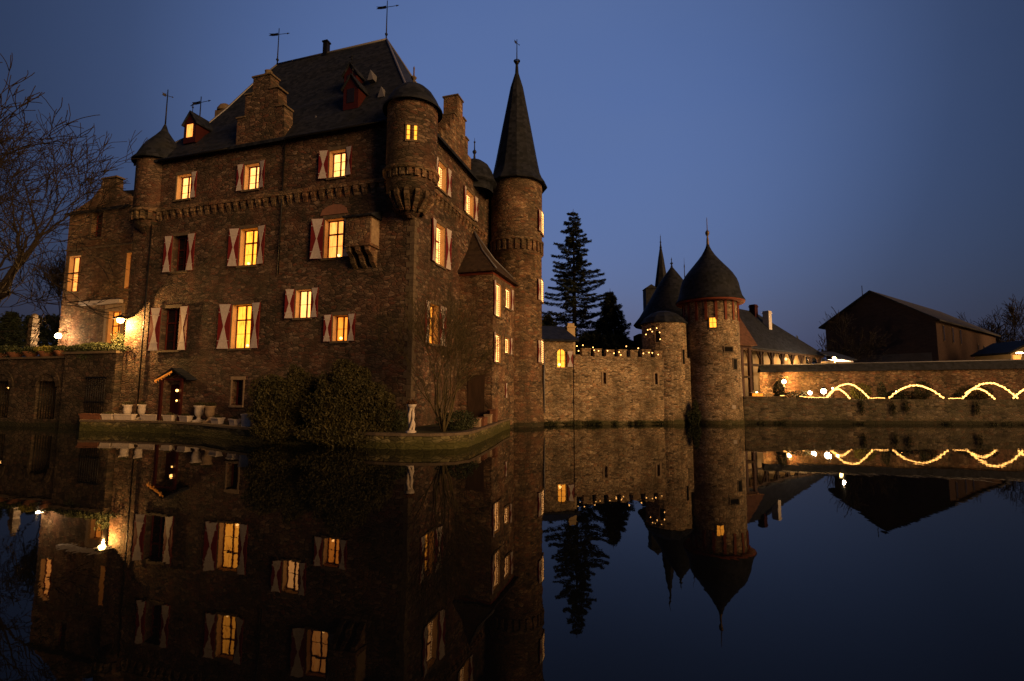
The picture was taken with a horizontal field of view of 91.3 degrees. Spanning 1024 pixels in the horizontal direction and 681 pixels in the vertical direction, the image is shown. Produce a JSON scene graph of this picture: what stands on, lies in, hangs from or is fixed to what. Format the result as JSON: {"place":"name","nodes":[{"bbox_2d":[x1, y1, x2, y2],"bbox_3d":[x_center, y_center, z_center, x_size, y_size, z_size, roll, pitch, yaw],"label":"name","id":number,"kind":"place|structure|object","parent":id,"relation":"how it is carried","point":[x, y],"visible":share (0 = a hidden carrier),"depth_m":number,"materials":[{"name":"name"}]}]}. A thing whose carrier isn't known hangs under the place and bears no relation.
{"place":"outdoors","nodes":[
{"label":"outdoors","id":0,"kind":"place"},
{"bbox_2d":[25,313,39,346],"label":"stone column","id":1,"kind":"structure","parent":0,"point":[34,320],"depth_m":43.83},
{"bbox_2d":[77,419,487,432],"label":"grass","id":2,"kind":"structure","parent":0,"point":[433,428],"depth_m":27.04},
{"bbox_2d":[0,53,139,361],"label":"bare tree","id":3,"kind":"object","parent":2,"relation":"on","point":[8,285],"visible":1,"depth_m":29.14,"materials":[{"name":"brown plant"}]},
{"bbox_2d":[58,350,123,428],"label":"wall","id":4,"kind":"structure","parent":2,"relation":"on","point":[92,384],"depth_m":35.65,"materials":[{"name":"stone"}]},
{"bbox_2d":[66,331,134,360],"bbox_3d":[-29.799,0.517,36.312,6.973,2.437,1.139,-1,-6,13],"label":"hedge","id":5,"kind":"object","parent":4,"relation":"on","point":[117,344],"visible":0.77,"depth_m":35.93,"materials":[{"name":"green plant"}]},
{"bbox_2d":[58,175,133,345],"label":"castle wing","id":6,"kind":"structure","parent":2,"relation":"on","point":[78,325],"depth_m":44.36,"materials":[{"name":"stone"}]},
{"bbox_2d":[64,253,82,293],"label":"window","id":7,"kind":"structure","parent":6,"relation":"in","point":[74,266],"depth_m":45.63,"materials":[{"name":"glass"}]},
{"bbox_2d":[88,212,103,239],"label":"window","id":8,"kind":"structure","parent":6,"relation":"in","point":[102,215],"depth_m":45.37,"materials":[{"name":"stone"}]},
{"bbox_2d":[105,308,121,342],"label":"window","id":9,"kind":"structure","parent":6,"relation":"in","point":[112,324],"depth_m":43.47,"materials":[{"name":"glass"}]},
{"bbox_2d":[122,250,131,290],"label":"window","id":10,"kind":"structure","parent":6,"relation":"in","point":[128,252],"depth_m":43.45,"materials":[{"name":"glass"}]},
{"bbox_2d":[120,401,132,413],"bbox_3d":[-26.640,4.818,34.605,0.845,1.237,0.757,0,-6,0],"label":"garden urn","id":11,"kind":"object","parent":2,"relation":"on","point":[127,407],"visible":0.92,"depth_m":34.50,"materials":[{"name":"white stone"}]},
{"bbox_2d":[135,401,145,419],"bbox_3d":[-25.425,4.791,34.440,0.672,1.269,0.686,0,-6,0],"label":"garden urn","id":12,"kind":"object","parent":2,"relation":"on","point":[141,405],"visible":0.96,"depth_m":34.23,"materials":[{"name":"white stone"}]},
{"bbox_2d":[246,364,326,443],"bbox_3d":[-11.647,3.383,27.001,5.181,4.361,2.607,0,-6,0],"label":"evergreen bush","id":13,"kind":"object","parent":2,"relation":"on","point":[276,398],"visible":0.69,"depth_m":26.32,"materials":[{"name":"green plant"}]},
{"bbox_2d":[79,418,512,449],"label":"quay wall","id":14,"kind":"structure","parent":2,"relation":"on","point":[429,441],"depth_m":27.68,"materials":[{"name":"stone"}]},
{"bbox_2d":[78,413,101,418],"bbox_3d":[-28.891,5.223,34.438,1.690,0.380,0.440,-1,-6,9],"label":"planter trough","id":15,"kind":"object","parent":14,"relation":"on","point":[89,416],"visible":0.85,"depth_m":34.27,"materials":[{"name":"ceramic"}]},
{"bbox_2d":[100,411,113,419],"bbox_3d":[-27.570,5.116,34.266,0.890,0.569,0.456,-1,-6,9],"label":"planter trough","id":16,"kind":"object","parent":14,"relation":"on","point":[107,416],"visible":1,"depth_m":34.10,"materials":[{"name":"white stone"}]},
{"bbox_2d":[113,414,136,419],"bbox_3d":[-26.311,5.194,34.050,1.440,0.380,0.440,-1,-6,9],"label":"planter trough","id":17,"kind":"object","parent":14,"relation":"on","point":[124,416],"visible":1,"depth_m":33.89,"materials":[{"name":"white stone"}]},
{"bbox_2d":[140,414,161,420],"bbox_3d":[-24.191,5.152,33.542,1.440,0.380,0.440,-1,-6,17],"label":"planter trough","id":18,"kind":"object","parent":14,"relation":"on","point":[152,417],"visible":0.94,"depth_m":33.39,"materials":[{"name":"white stone"}]},
{"bbox_2d":[162,412,176,420],"bbox_3d":[-22.578,5.008,33.083,0.927,0.586,0.440,-1,-6,17],"label":"planter trough","id":19,"kind":"object","parent":14,"relation":"on","point":[170,416],"visible":1,"depth_m":32.96,"materials":[{"name":"white stone"}]},
{"bbox_2d":[178,413,193,421],"bbox_3d":[-21.130,4.955,32.448,0.990,0.576,0.440,-3,-7,28],"label":"planter trough","id":20,"kind":"object","parent":14,"relation":"on","point":[185,417],"visible":1,"depth_m":32.31,"materials":[{"name":"white stone"}]},
{"bbox_2d":[192,402,205,421],"bbox_3d":[-20.128,4.563,32.204,0.693,1.314,0.689,0,-6,0],"label":"garden urn","id":21,"kind":"object","parent":14,"relation":"on","point":[199,410],"visible":0.99,"depth_m":32.03,"materials":[{"name":"white stone"}]},
{"bbox_2d":[203,402,216,422],"bbox_3d":[-18.940,4.498,31.499,0.668,1.311,0.781,-3,-7,30],"label":"garden urn","id":22,"kind":"object","parent":14,"relation":"on","point":[210,407],"visible":0.98,"depth_m":31.27,"materials":[{"name":"stone"}]},
{"bbox_2d":[210,415,224,423],"bbox_3d":[-17.905,4.768,30.456,1.190,0.573,0.440,-4,-7,38],"label":"planter trough","id":23,"kind":"object","parent":14,"relation":"on","point":[215,419],"visible":1,"depth_m":30.24,"materials":[{"name":"white stone"}]},
{"bbox_2d":[228,416,240,425],"bbox_3d":[-16.084,4.639,29.029,0.819,0.558,0.450,-4,-7,38],"label":"planter trough","id":24,"kind":"object","parent":14,"relation":"on","point":[235,421],"visible":1,"depth_m":28.86,"materials":[{"name":"white stone"}]},
{"bbox_2d":[240,414,253,426],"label":"stone block","id":25,"kind":"structure","parent":14,"relation":"on","point":[245,422],"depth_m":28.14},
{"bbox_2d":[406,399,416,432],"bbox_3d":[-4.971,3.707,24.669,0.583,1.634,0.727,0,-6,0],"label":"garden statue","id":26,"kind":"object","parent":14,"relation":"on","point":[411,405],"visible":1,"depth_m":24.58,"materials":[{"name":"white stone"}]},
{"bbox_2d":[490,409,497,421],"bbox_3d":[-1.220,5.040,33.663,0.460,0.810,0.760,-1,-6,10],"label":"planter box","id":27,"kind":"object","parent":14,"relation":"on","point":[494,412],"visible":0.89,"depth_m":33.34,"materials":[{"name":"ceramic"}]},
{"bbox_2d":[119,0,496,427],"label":"castle building","id":28,"kind":"structure","parent":2,"relation":"on","point":[306,213],"depth_m":32.98,"materials":[{"name":"stone"}]},
{"bbox_2d":[112,313,133,322],"bbox_3d":[-27.365,-1.597,35.120,1.042,0.740,0.980,-2,-6,17],"label":"wall lamp","id":29,"kind":"object","parent":28,"relation":"attached to","point":[121,318],"visible":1,"depth_m":34.98,"materials":[{"name":"white glass"}]},
{"bbox_2d":[148,304,188,352],"bbox_3d":[-23.521,-0.816,34.581,3.293,3.290,0.655,-2,-6,17],"label":"window","id":30,"kind":"structure","parent":28,"relation":"in","point":[177,319],"depth_m":34.70,"materials":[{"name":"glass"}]},
{"bbox_2d":[169,385,178,414],"bbox_3d":[-22.742,4.097,33.940,1.180,2.190,0.190,-2,-6,17],"label":"door","id":31,"kind":"structure","parent":28,"relation":"in","point":[174,395],"depth_m":34.03,"materials":[{"name":"red paint"}]},
{"bbox_2d":[162,232,195,273],"bbox_3d":[-23.082,-6.083,35.011,2.738,2.880,0.598,-2,-6,17],"label":"window","id":32,"kind":"structure","parent":28,"relation":"in","point":[186,246],"depth_m":35.04,"materials":[{"name":"wood"}]},
{"bbox_2d":[173,170,196,201],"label":"window","id":33,"kind":"structure","parent":28,"relation":"in","point":[185,184],"depth_m":35.61,"materials":[{"name":"glass"}]},
{"bbox_2d":[228,376,245,407],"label":"window","id":34,"kind":"structure","parent":28,"relation":"in","point":[240,379],"depth_m":32.38,"materials":[{"name":"stone"}]},
{"bbox_2d":[216,300,260,350],"bbox_3d":[-17.719,-0.956,32.770,3.218,3.250,0.692,-2,-6,17],"label":"window","id":35,"kind":"structure","parent":28,"relation":"in","point":[243,334],"depth_m":32.90,"materials":[{"name":"glass"}]},
{"bbox_2d":[227,224,264,267],"bbox_3d":[-17.431,-6.229,33.239,2.936,2.860,0.660,-2,-6,17],"label":"window","id":36,"kind":"structure","parent":28,"relation":"in","point":[250,244],"depth_m":33.35,"materials":[{"name":"glass"}]},
{"bbox_2d":[236,159,264,192],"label":"window","id":37,"kind":"structure","parent":28,"relation":"in","point":[253,180],"depth_m":33.82,"materials":[{"name":"glass"}]},
{"bbox_2d":[284,285,318,319],"bbox_3d":[-13.086,-2.343,31.489,2.379,2.150,0.659,-2,-6,17],"label":"window","id":38,"kind":"structure","parent":28,"relation":"in","point":[306,306],"depth_m":31.53,"materials":[{"name":"glass"}]},
{"bbox_2d":[310,214,347,260],"bbox_3d":[-11.160,-6.401,31.288,2.883,2.860,0.693,-2,-6,17],"label":"window","id":39,"kind":"structure","parent":28,"relation":"in","point":[331,244],"depth_m":31.42,"materials":[{"name":"glass"}]},
{"bbox_2d":[318,145,351,180],"bbox_3d":[-11.061,-11.201,31.776,2.426,2.150,0.641,-2,-6,17],"label":"window","id":40,"kind":"structure","parent":28,"relation":"in","point":[338,166],"depth_m":31.81,"materials":[{"name":"glass"}]},
{"bbox_2d":[323,311,354,343],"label":"window","id":41,"kind":"structure","parent":28,"relation":"in","point":[343,324],"depth_m":30.53,"materials":[{"name":"glass"}]},
{"bbox_2d":[405,122,418,142],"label":"window","id":42,"kind":"structure","parent":28,"relation":"in","point":[407,125],"depth_m":28.64,"materials":[{"name":"glass"}]},
{"bbox_2d":[425,299,446,346],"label":"window","id":43,"kind":"structure","parent":28,"relation":"in","point":[441,331],"depth_m":32.25,"materials":[{"name":"glass"}]},
{"bbox_2d":[432,217,451,270],"bbox_3d":[-4.829,-6.288,32.901,0.645,3.050,2.910,-2,-6,17],"label":"window","id":44,"kind":"structure","parent":28,"relation":"in","point":[441,235],"depth_m":33.50,"materials":[{"name":"glass"}]},
{"bbox_2d":[437,155,451,197],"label":"window","id":45,"kind":"structure","parent":28,"relation":"in","point":[444,184],"depth_m":34.05,"materials":[{"name":"glass"}]},
{"bbox_2d":[464,185,477,221],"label":"window","id":46,"kind":"structure","parent":28,"relation":"in","point":[470,198],"depth_m":38.82,"materials":[{"name":"glass"}]},
{"bbox_2d":[291,358,398,447],"bbox_3d":[-8.420,3.205,25.640,5.285,4.601,2.517,0,-6,0],"label":"evergreen bush","id":47,"kind":"object","parent":2,"relation":"on","point":[344,398],"visible":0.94,"depth_m":25.02,"materials":[{"name":"green plant"}]},
{"bbox_2d":[379,408,416,430],"bbox_3d":[-6.192,4.167,26.215,2.303,1.395,1.931,0,-6,0],"label":"shrub","id":48,"kind":"object","parent":2,"relation":"on","point":[396,425],"visible":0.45,"depth_m":25.98,"materials":[{"name":"green plant"}]},
{"bbox_2d":[369,281,505,431],"bbox_3d":[-3.893,0.611,25.187,7.370,8.058,6.971,0,-6,0],"label":"bare shrub","id":49,"kind":"object","parent":2,"relation":"on","point":[450,354],"visible":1,"depth_m":25.38,"materials":[{"name":"plant"}]},
{"bbox_2d":[434,410,479,430],"bbox_3d":[-2.986,4.332,26.995,2.463,1.266,3.011,0,-6,0],"label":"shrub","id":50,"kind":"object","parent":2,"relation":"on","point":[467,421],"visible":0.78,"depth_m":26.38,"materials":[{"name":"green plant"}]},
{"bbox_2d":[458,231,518,427],"bbox_3d":[-1.587,-0.362,37.496,3.000,16.447,6.163,-2,-6,17],"label":"stair annex","id":51,"kind":"object","parent":2,"relation":"on","point":[485,273],"visible":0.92,"depth_m":35.34,"materials":[{"name":"stone"}]},
{"bbox_2d":[467,375,484,416],"bbox_3d":[-2.463,3.835,34.563,1.250,2.900,0.130,-2,-6,17],"label":"door","id":52,"kind":"structure","parent":51,"relation":"in","point":[476,386],"depth_m":34.49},
{"bbox_2d":[494,330,501,364],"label":"window","id":53,"kind":"structure","parent":51,"relation":"in","point":[496,354],"depth_m":36.09,"materials":[{"name":"glass"}]},
{"bbox_2d":[494,278,502,319],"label":"window","id":54,"kind":"structure","parent":51,"relation":"in","point":[497,286],"depth_m":36.47,"materials":[{"name":"glass"}]},
{"bbox_2d":[504,334,511,355],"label":"window","id":55,"kind":"structure","parent":51,"relation":"in","point":[508,341],"depth_m":38.20,"materials":[{"name":"glass"}]},
{"bbox_2d":[505,284,513,311],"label":"window","id":56,"kind":"structure","parent":51,"relation":"in","point":[509,294],"depth_m":38.75,"materials":[{"name":"glass"}]},
{"bbox_2d":[489,40,546,427],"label":"round tower","id":57,"kind":"structure","parent":2,"relation":"on","point":[516,246],"depth_m":40.66,"materials":[{"name":"stone"}]},
{"bbox_2d":[538,277,543,303],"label":"window","id":58,"kind":"structure","parent":57,"relation":"in","point":[540,281],"depth_m":41.13,"materials":[{"name":"glass"}]},
{"bbox_2d":[538,338,543,364],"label":"window","id":59,"kind":"structure","parent":57,"relation":"in","point":[540,346],"depth_m":40.55,"materials":[{"name":"glass"}]},
{"bbox_2d":[539,209,543,237],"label":"window","id":60,"kind":"structure","parent":57,"relation":"in","point":[541,215],"depth_m":41.67,"materials":[{"name":"glass"}]},
{"bbox_2d":[0,424,1023,680],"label":"water","id":61,"kind":"structure","parent":0,"point":[758,552],"depth_m":8.53,"materials":[{"name":"black liquid"}]},
{"bbox_2d":[0,356,64,427],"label":"arcade bridge","id":62,"kind":"structure","parent":61,"relation":"in","point":[30,391],"depth_m":37.99,"materials":[{"name":"brown stone"}]},
{"bbox_2d":[3,344,22,356],"bbox_3d":[-38.563,0.805,38.994,1.636,1.031,1.336,3,-6,-22],"label":"plant bowl","id":63,"kind":"object","parent":62,"relation":"on","point":[11,351],"visible":0.82,"depth_m":38.65,"materials":[{"name":"ceramic"}]},
{"bbox_2d":[19,346,37,356],"bbox_3d":[-36.679,0.818,38.417,2.155,0.903,1.207,-2,-6,17],"label":"plant bowl","id":64,"kind":"object","parent":62,"relation":"on","point":[27,351],"visible":0.8,"depth_m":38.11,"materials":[{"name":"ceramic"}]},
{"bbox_2d":[33,345,53,355],"bbox_3d":[-35.241,0.758,37.863,2.033,0.923,1.262,-2,-6,17],"label":"plant bowl","id":65,"kind":"object","parent":62,"relation":"on","point":[43,350],"visible":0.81,"depth_m":37.66,"materials":[{"name":"ceramic"}]},
{"bbox_2d":[51,345,77,355],"bbox_3d":[-33.346,0.737,37.376,2.366,0.882,1.195,-2,-6,17],"label":"plant bowl","id":66,"kind":"object","parent":62,"relation":"on","point":[58,350],"visible":0.73,"depth_m":37.06,"materials":[{"name":"ceramic"}]},
{"bbox_2d":[542,323,578,424],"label":"gatehouse","id":67,"kind":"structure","parent":61,"relation":"in","point":[559,346],"depth_m":42.09,"materials":[{"name":"stone"}]},
{"bbox_2d":[556,349,572,368],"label":"window","id":68,"kind":"structure","parent":67,"relation":"in","point":[560,354],"depth_m":42.43,"materials":[{"name":"glass"}]},
{"bbox_2d":[574,348,691,424],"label":"curtain wall","id":69,"kind":"structure","parent":61,"relation":"in","point":[610,388],"depth_m":43.11,"materials":[{"name":"stone"}]},
{"bbox_2d":[676,219,745,424],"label":"bell roof tower","id":70,"kind":"structure","parent":61,"relation":"in","point":[711,299],"depth_m":44.53,"materials":[{"name":"stone"}]},
{"bbox_2d":[708,317,717,328],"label":"window","id":71,"kind":"structure","parent":70,"relation":"in","point":[712,322],"depth_m":44.45,"materials":[{"name":"glass"}]},
{"bbox_2d":[723,346,733,352],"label":"window","id":72,"kind":"structure","parent":70,"relation":"in","point":[726,349],"depth_m":44.13,"materials":[{"name":"glass"}]},
{"bbox_2d":[544,419,1014,424],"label":"waterline plants","id":73,"kind":"object","parent":61,"relation":"on","point":[630,422],"visible":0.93,"depth_m":42.95,"materials":[{"name":"green plant"}]},
{"bbox_2d":[743,396,1023,424],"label":"retaining wall","id":74,"kind":"structure","parent":61,"relation":"in","point":[767,409],"depth_m":44.70,"materials":[{"name":"stone"}]},
{"bbox_2d":[827,383,869,398],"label":"light arch","id":75,"kind":"structure","parent":74,"relation":"attached to","point":[868,397],"depth_m":45.46,"materials":[{"name":"plastic"}]},
{"bbox_2d":[887,384,944,399],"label":"light arch","id":76,"kind":"structure","parent":74,"relation":"attached to","point":[896,392],"depth_m":45.45,"materials":[{"name":"plastic"}]},
{"bbox_2d":[857,396,980,415],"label":"creeper","id":77,"kind":"object","parent":74,"relation":"attached to","point":[861,407],"visible":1,"depth_m":44.58,"materials":[{"name":"green plant"}]},
{"bbox_2d":[961,382,1018,399],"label":"light arch","id":78,"kind":"structure","parent":74,"relation":"attached to","point":[1009,391],"depth_m":45.47,"materials":[{"name":"plastic"}]},
{"bbox_2d":[0,0,1023,362],"label":"sky","id":79,"kind":"structure","parent":0,"point":[827,150],"materials":[{"name":"blue"}]},
{"bbox_3d":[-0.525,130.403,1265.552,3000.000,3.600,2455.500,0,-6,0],"label":"terrain","id":80,"kind":"structure","parent":0,"visible":0},
{"bbox_2d":[0,310,26,356],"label":"fir tree","id":81,"kind":"object","parent":80,"relation":"on","point":[11,319],"visible":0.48,"depth_m":50.14,"materials":[{"name":"green plant"}]},
{"bbox_2d":[0,313,59,356],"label":"dark shrubbery","id":82,"kind":"object","parent":80,"relation":"on","point":[45,336],"visible":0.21,"depth_m":59.11,"materials":[{"name":"green plant"}]},
{"bbox_2d":[9,235,65,355],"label":"bare tree","id":83,"kind":"object","parent":80,"relation":"on","point":[56,280],"visible":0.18,"depth_m":49.77,"materials":[{"name":"brown plant"}]},
{"bbox_2d":[0,104,147,302],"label":"bare tree","id":84,"kind":"object","parent":80,"relation":"on","point":[17,232],"visible":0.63,"depth_m":44.51,"materials":[{"name":"brown plant"}]},
{"bbox_2d":[542,311,558,325],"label":"fir tree","id":85,"kind":"object","parent":80,"relation":"on","point":[549,320],"visible":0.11,"depth_m":60.10,"materials":[{"name":"green plant"}]},
{"bbox_2d":[542,212,613,342],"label":"fir tree","id":86,"kind":"object","parent":80,"relation":"on","point":[570,284],"visible":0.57,"depth_m":62.40,"materials":[{"name":"green plant"}]},
{"bbox_2d":[575,330,635,356],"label":"dark shrubbery","id":87,"kind":"object","parent":80,"relation":"on","point":[600,340],"visible":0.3,"depth_m":54.95,"materials":[{"name":"green plant"}]},
{"bbox_2d":[590,291,630,346],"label":"fir tree","id":88,"kind":"object","parent":80,"relation":"on","point":[611,313],"visible":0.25,"depth_m":59.84,"materials":[{"name":"green plant"}]},
{"bbox_2d":[642,236,665,310],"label":"belfry","id":89,"kind":"object","parent":80,"relation":"on","point":[648,291],"visible":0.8,"depth_m":60.69,"materials":[{"name":"stone"}]},
{"bbox_2d":[633,257,684,356],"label":"gate tower","id":90,"kind":"structure","parent":80,"relation":"on","point":[665,296],"depth_m":53.79,"materials":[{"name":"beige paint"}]},
{"bbox_2d":[640,311,687,423],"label":"wall turret","id":91,"kind":"object","parent":80,"relation":"on","point":[671,328],"depth_m":44.26,"materials":[{"name":"stone"}]},
{"bbox_2d":[655,329,661,342],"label":"window","id":92,"kind":"structure","parent":91,"relation":"in","point":[658,336],"depth_m":44.49,"materials":[{"name":"glass"}]},
{"bbox_2d":[686,399,701,423],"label":"ivy","id":93,"kind":"object","parent":91,"relation":"attached to","point":[693,416],"visible":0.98,"depth_m":43.56,"materials":[{"name":"green plant"}]},
{"bbox_2d":[739,318,757,395],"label":"timber gallery","id":94,"kind":"object","parent":80,"relation":"on","point":[747,341],"visible":0.12,"depth_m":53.06,"materials":[{"name":"red paint"}]},
{"bbox_2d":[773,379,784,395],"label":"shrub","id":95,"kind":"object","parent":80,"relation":"on","point":[776,387],"visible":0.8,"depth_m":46.85,"materials":[{"name":"green plant"}]},
{"bbox_2d":[739,304,824,395],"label":"long house","id":96,"kind":"structure","parent":80,"relation":"on","point":[776,344],"depth_m":64.83,"materials":[{"name":"beige paint"}]},
{"bbox_2d":[774,390,806,397],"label":"shrub","id":97,"kind":"object","parent":80,"relation":"on","point":[791,393],"visible":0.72,"depth_m":46.19,"materials":[{"name":"green plant"}]},
{"bbox_2d":[817,351,856,362],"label":"yard shed","id":98,"kind":"structure","parent":80,"relation":"on","point":[838,356],"depth_m":67.17,"materials":[{"name":"beige paint"}]},
{"bbox_2d":[817,307,890,362],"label":"bare tree","id":99,"kind":"object","parent":80,"relation":"on","point":[858,352],"visible":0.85,"depth_m":79.60,"materials":[{"name":"brown plant"}]},
{"bbox_2d":[849,382,871,398],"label":"shrub","id":100,"kind":"object","parent":80,"relation":"on","point":[857,394],"visible":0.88,"depth_m":48.07,"materials":[{"name":"green plant"}]},
{"bbox_2d":[877,381,886,398],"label":"shrub","id":101,"kind":"object","parent":80,"relation":"on","point":[882,395],"visible":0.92,"depth_m":46.56,"materials":[{"name":"green plant"}]},
{"bbox_2d":[757,359,1023,399],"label":"garden wall","id":102,"kind":"structure","parent":80,"relation":"on","point":[946,379],"depth_m":55.08,"materials":[{"name":"stone"}]},
{"bbox_2d":[886,389,905,398],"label":"shrub","id":103,"kind":"object","parent":80,"relation":"on","point":[898,395],"visible":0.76,"depth_m":46.79,"materials":[{"name":"green plant"}]},
{"bbox_2d":[818,286,1000,362],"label":"barn","id":104,"kind":"structure","parent":80,"relation":"on","point":[915,332],"depth_m":86.49,"materials":[{"name":"wood"}]},
{"bbox_2d":[902,391,926,398],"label":"shrub","id":105,"kind":"object","parent":80,"relation":"on","point":[907,394],"visible":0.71,"depth_m":47.02,"materials":[{"name":"green plant"}]},
{"bbox_2d":[914,380,933,398],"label":"shrub","id":106,"kind":"object","parent":80,"relation":"on","point":[919,388],"visible":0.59,"depth_m":48.60,"materials":[{"name":"green plant"}]},
{"bbox_2d":[951,392,974,399],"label":"shrub","id":107,"kind":"object","parent":80,"relation":"on","point":[959,395],"visible":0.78,"depth_m":46.98,"materials":[{"name":"green plant"}]},
{"bbox_2d":[956,385,993,399],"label":"shrub","id":108,"kind":"object","parent":80,"relation":"on","point":[982,396],"visible":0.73,"depth_m":48.70,"materials":[{"name":"green plant"}]},
{"bbox_2d":[956,294,1023,342],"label":"bare tree","id":109,"kind":"object","parent":80,"relation":"on","point":[1013,319],"visible":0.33,"depth_m":114.86,"materials":[{"name":"brown plant"}]},
{"bbox_2d":[970,340,1023,359],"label":"house","id":110,"kind":"structure","parent":80,"relation":"on","point":[1002,351],"depth_m":78.82,"materials":[{"name":"beige paint"}]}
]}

